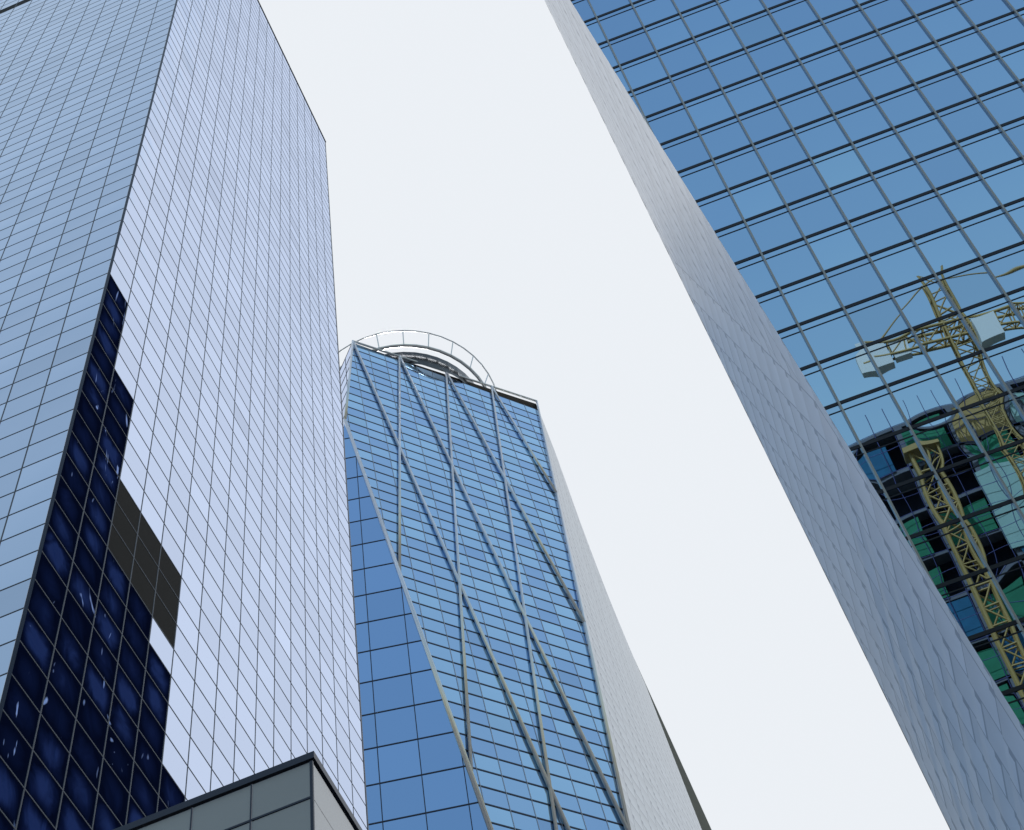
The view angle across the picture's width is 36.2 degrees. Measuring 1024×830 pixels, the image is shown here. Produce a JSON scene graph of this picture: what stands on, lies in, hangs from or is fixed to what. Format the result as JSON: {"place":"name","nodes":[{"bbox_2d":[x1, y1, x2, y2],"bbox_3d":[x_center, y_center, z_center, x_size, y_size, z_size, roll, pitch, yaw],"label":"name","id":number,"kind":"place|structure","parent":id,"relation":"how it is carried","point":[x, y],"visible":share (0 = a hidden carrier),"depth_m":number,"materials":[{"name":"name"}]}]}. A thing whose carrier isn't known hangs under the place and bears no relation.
{"place":"outdoors","nodes":[
{"label":"outdoors","id":0,"kind":"place"},
{"bbox_2d":[259,0,949,829],"label":"sky","id":1,"kind":"structure","parent":0,"point":[482,199],"materials":[{"name":"white"}]},
{"label":"ground","id":2,"kind":"structure","parent":0,"visible":0},
{"bbox_2d":[0,0,368,829],"bbox_3d":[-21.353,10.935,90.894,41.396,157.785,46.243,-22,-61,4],"label":"tower","id":3,"kind":"structure","parent":2,"relation":"on","point":[178,642],"depth_m":73.09,"materials":[{"name":"blue glass"}]},
{"bbox_2d":[339,330,711,829],"bbox_3d":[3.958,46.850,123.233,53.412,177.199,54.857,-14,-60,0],"label":"tower","id":4,"kind":"structure","parent":2,"relation":"on","point":[503,686],"depth_m":138.66,"materials":[{"name":"blue glass"}]},
{"bbox_2d":[545,0,1023,829],"bbox_3d":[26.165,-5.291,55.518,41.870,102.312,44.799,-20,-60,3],"label":"tower","id":5,"kind":"structure","parent":2,"relation":"on","point":[831,192],"depth_m":51.50,"materials":[{"name":"blue glass"}]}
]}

